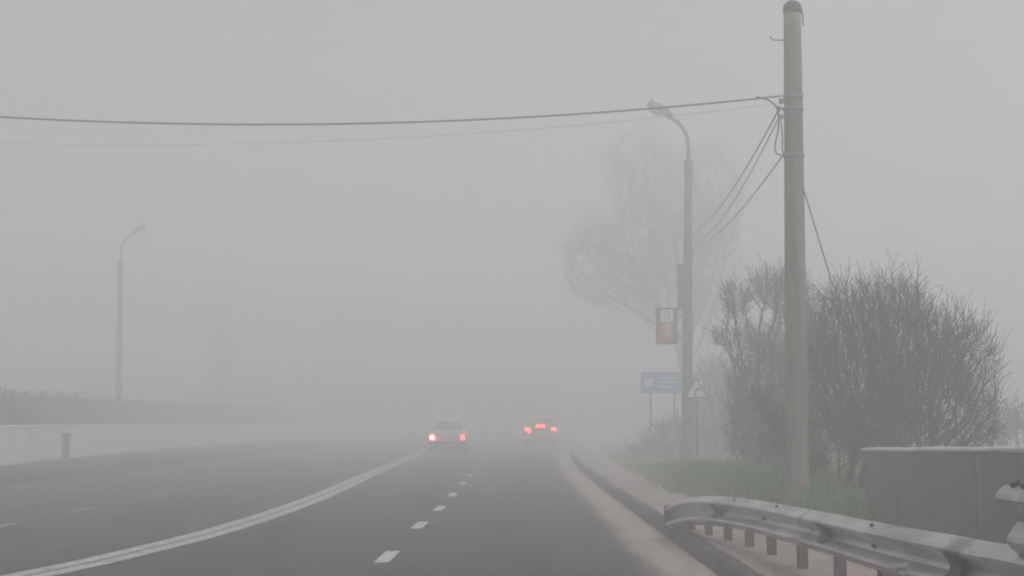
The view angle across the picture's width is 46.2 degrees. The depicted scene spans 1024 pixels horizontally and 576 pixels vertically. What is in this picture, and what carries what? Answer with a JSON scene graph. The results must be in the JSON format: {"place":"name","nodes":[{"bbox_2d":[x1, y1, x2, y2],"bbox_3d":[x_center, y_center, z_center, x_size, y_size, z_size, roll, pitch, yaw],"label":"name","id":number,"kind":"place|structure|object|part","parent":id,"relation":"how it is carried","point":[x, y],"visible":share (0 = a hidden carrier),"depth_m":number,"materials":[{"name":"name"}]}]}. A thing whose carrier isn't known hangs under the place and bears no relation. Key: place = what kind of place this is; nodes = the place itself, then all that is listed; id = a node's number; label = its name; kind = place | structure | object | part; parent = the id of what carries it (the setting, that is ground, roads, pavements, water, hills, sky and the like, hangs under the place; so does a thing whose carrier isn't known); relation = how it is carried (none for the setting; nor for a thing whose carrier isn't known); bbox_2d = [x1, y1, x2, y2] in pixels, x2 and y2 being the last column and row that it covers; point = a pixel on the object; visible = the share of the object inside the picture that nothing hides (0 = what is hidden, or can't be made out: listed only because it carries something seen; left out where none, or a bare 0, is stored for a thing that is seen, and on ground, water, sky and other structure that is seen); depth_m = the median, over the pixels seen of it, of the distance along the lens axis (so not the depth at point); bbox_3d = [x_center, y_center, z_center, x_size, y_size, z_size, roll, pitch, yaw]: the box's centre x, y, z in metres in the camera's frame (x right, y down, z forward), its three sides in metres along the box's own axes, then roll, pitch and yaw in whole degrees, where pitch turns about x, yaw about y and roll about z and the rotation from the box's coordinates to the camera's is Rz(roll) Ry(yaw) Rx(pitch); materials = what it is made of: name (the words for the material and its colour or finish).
{"place":"outdoors","nodes":[
{"label":"outdoors","id":0,"kind":"place"},
{"bbox_2d":[0,428,717,575],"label":"road","id":1,"kind":"structure","parent":0,"point":[515,507],"depth_m":16.79,"materials":[{"name":"grey asphalt"}]},
{"bbox_2d":[0,456,345,526],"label":"faint lane line","id":2,"kind":"object","parent":1,"relation":"on","point":[8,524],"visible":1,"depth_m":22.23,"materials":[{"name":"paint"}]},
{"bbox_2d":[1,433,502,575],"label":"double centre line","id":3,"kind":"object","parent":1,"relation":"on","point":[183,537],"visible":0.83,"depth_m":14.76,"materials":[{"name":"paint"}]},
{"bbox_2d":[374,445,508,562],"bbox_3d":[-0.526,7.100,51.298,1.432,0.001,96.208,0,-6,2],"label":"dashed lane line","id":4,"kind":"object","parent":1,"relation":"on","point":[386,556],"visible":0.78,"depth_m":15.46,"materials":[{"name":"paint"}]},
{"bbox_2d":[428,420,470,452],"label":"car","id":5,"kind":"object","parent":1,"relation":"on","point":[448,433],"visible":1,"depth_m":52.66,"materials":[{"name":"metal"}]},
{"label":"rear window","id":6,"kind":"part","parent":5,"relation":"part of","materials":[{"name":"grey glass"}]},
{"bbox_2d":[521,418,557,446],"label":"car","id":7,"kind":"object","parent":1,"relation":"on","point":[539,430],"visible":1,"depth_m":65.54,"materials":[{"name":"grey metal"}]},
{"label":"rear window","id":8,"kind":"part","parent":7,"relation":"part of","materials":[{"name":"grey glass"}]},
{"bbox_2d":[0,427,1023,524],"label":"ground","id":9,"kind":"structure","parent":0,"point":[613,446],"depth_m":35.88,"materials":[{"name":"green plant"}]},
{"bbox_2d":[61,433,71,460],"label":"bollard","id":10,"kind":"object","parent":9,"relation":"on","point":[66,446],"visible":0.94,"depth_m":40.07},
{"bbox_2d":[115,222,146,423],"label":"street lamp","id":11,"kind":"object","parent":9,"relation":"on","point":[141,228],"visible":0.94,"depth_m":55.52,"materials":[{"name":"grey metal"}]},
{"bbox_2d":[0,386,338,424],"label":"hedge","id":12,"kind":"object","parent":9,"relation":"on","point":[18,408],"visible":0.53,"depth_m":58.75,"materials":[{"name":"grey plant"}]},
{"bbox_2d":[0,442,341,487],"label":"grass","id":13,"kind":"structure","parent":9,"relation":"on","point":[218,453],"depth_m":38.80,"materials":[{"name":"green plant"}]},
{"bbox_2d":[0,423,345,466],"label":"roadside wall","id":14,"kind":"structure","parent":9,"relation":"on","point":[24,443],"depth_m":52.68,"materials":[{"name":"grey concrete"}]},
{"bbox_2d":[199,272,248,402],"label":"slender tree","id":15,"kind":"object","parent":9,"relation":"on","point":[226,356],"visible":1,"depth_m":100.12,"materials":[{"name":"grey plant"}]},
{"bbox_2d":[551,114,756,417],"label":"tall tree","id":16,"kind":"object","parent":9,"relation":"on","point":[652,239],"visible":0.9,"depth_m":56.09,"materials":[{"name":"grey plant"}]},
{"bbox_2d":[641,372,681,461],"bbox_3d":[4.813,4.155,38.307,1.386,2.969,0.124,0,-6,0],"label":"direction sign","id":17,"kind":"object","parent":9,"relation":"on","point":[661,382],"visible":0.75,"depth_m":38.37,"materials":[{"name":"blue metal"}]},
{"bbox_2d":[571,434,763,575],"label":"kerb","id":18,"kind":"structure","parent":9,"relation":"on","point":[718,562],"depth_m":13.31,"materials":[{"name":"concrete"}]},
{"bbox_2d":[647,98,692,462],"bbox_3d":[4.564,-0.143,34.173,1.322,10.798,0.530,0,-6,0],"label":"street lamp","id":19,"kind":"object","parent":9,"relation":"on","point":[684,288],"visible":0.98,"depth_m":33.97,"materials":[{"name":"metal"}]},
{"bbox_2d":[655,308,692,343],"bbox_3d":[4.563,1.077,33.819,1.049,1.023,0.273,1,-6,-7],"label":"hanging sign","id":20,"kind":"object","parent":19,"relation":"attached to","point":[666,325],"visible":1,"depth_m":33.69,"materials":[{"name":"grey"}]},
{"bbox_2d":[622,340,754,460],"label":"thicket","id":21,"kind":"object","parent":9,"relation":"on","point":[712,438],"visible":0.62,"depth_m":40.16,"materials":[{"name":"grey plant"}]},
{"bbox_2d":[685,378,707,461],"bbox_3d":[4.135,3.178,26.848,0.546,2.360,0.088,0,-6,0],"label":"warning sign","id":22,"kind":"object","parent":9,"relation":"on","point":[696,391],"visible":0.97,"depth_m":26.90,"materials":[{"name":"grey metal"}]},
{"bbox_2d":[607,455,901,526],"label":"grass","id":23,"kind":"structure","parent":9,"relation":"on","point":[642,465],"depth_m":19.14,"materials":[{"name":"green plant"}]},
{"bbox_2d":[697,252,849,467],"bbox_3d":[4.968,1.394,22.177,2.670,4.447,2.818,-5,-8,40],"label":"bushy tree","id":24,"kind":"object","parent":9,"relation":"on","point":[755,424],"visible":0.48,"depth_m":21.88,"materials":[{"name":"brown plant"}]},
{"bbox_2d":[756,0,809,505],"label":"utility pole","id":25,"kind":"object","parent":9,"relation":"on","point":[796,429],"visible":0.95,"depth_m":14.82,"materials":[{"name":"concrete"}]},
{"bbox_2d":[0,95,782,124],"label":"overhead wire","id":26,"kind":"object","parent":25,"relation":"attached to","point":[387,122],"visible":1,"depth_m":15.06,"materials":[{"name":"grey"}]},
{"bbox_2d":[17,103,778,144],"bbox_3d":[-6.827,-2.749,18.998,21.803,1.688,0.582,-2,-7,19],"label":"overhead wire","id":27,"kind":"object","parent":25,"relation":"attached to","point":[404,137],"visible":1,"depth_m":17.34,"materials":[{"name":"grey"}]},
{"bbox_2d":[689,119,777,244],"bbox_3d":[4.204,-1.688,24.717,0.015,1.262,19.324,-1,-6,5],"label":"overhead wire","id":28,"kind":"object","parent":25,"relation":"attached to","point":[746,179],"visible":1,"depth_m":18.57,"materials":[{"name":"grey"}]},
{"bbox_2d":[691,112,777,233],"bbox_3d":[4.220,-1.885,24.739,0.020,1.474,19.330,-1,-6,5],"label":"overhead wire","id":29,"kind":"object","parent":25,"relation":"attached to","point":[744,169],"visible":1,"depth_m":18.70,"materials":[{"name":"grey"}]},
{"bbox_2d":[690,156,782,249],"bbox_3d":[4.234,-1.376,24.682,0.017,1.616,19.326,-1,-6,5],"label":"overhead wire","id":30,"kind":"object","parent":25,"relation":"attached to","point":[746,202],"visible":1,"depth_m":18.82,"materials":[{"name":"grey"}]},
{"bbox_2d":[804,190,864,385],"bbox_3d":[5.560,1.117,19.396,0.020,3.817,9.977,-3,-7,23],"label":"guy wire","id":31,"kind":"object","parent":25,"relation":"attached to","point":[821,247],"visible":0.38,"depth_m":16.22,"materials":[{"name":"grey metal"}]},
{"bbox_2d":[740,376,926,480],"bbox_3d":[4.766,2.214,17.856,2.638,2.006,3.085,0,-6,0],"label":"thicket","id":32,"kind":"object","parent":9,"relation":"on","point":[777,421],"visible":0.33,"depth_m":17.84,"materials":[{"name":"brown plant"}]},
{"bbox_2d":[664,496,1023,575],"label":"guardrail","id":33,"kind":"object","parent":9,"relation":"on","point":[883,549],"visible":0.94,"depth_m":8.30,"materials":[{"name":"metal"}]},
{"bbox_2d":[784,249,1017,487],"bbox_3d":[5.118,1.063,15.792,2.938,3.147,2.766,0,-6,0],"label":"bare tree","id":34,"kind":"object","parent":9,"relation":"on","point":[894,411],"visible":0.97,"depth_m":15.36,"materials":[{"name":"brown plant"}]},
{"bbox_2d":[860,446,1023,543],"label":"parapet wall","id":35,"kind":"structure","parent":9,"relation":"on","point":[949,490],"depth_m":11.55,"materials":[{"name":"concrete"}]},
{"bbox_2d":[967,382,1023,446],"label":"shrub","id":36,"kind":"object","parent":9,"relation":"on","point":[1015,421],"visible":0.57,"depth_m":29.74,"materials":[{"name":"grey plant"}]},
{"bbox_2d":[995,479,1023,554],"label":"guardrail","id":37,"kind":"object","parent":9,"relation":"on","point":[1009,497],"visible":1,"depth_m":5.44,"materials":[{"name":"metal"}]},
{"bbox_2d":[0,0,1023,427],"label":"sky","id":38,"kind":"structure","parent":0,"point":[396,281],"materials":[{"name":"grey"}]},
{"bbox_2d":[574,435,893,575],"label":"pavement","id":39,"kind":"structure","parent":0,"point":[591,452],"depth_m":12.53,"materials":[{"name":"grey concrete"}]}
]}

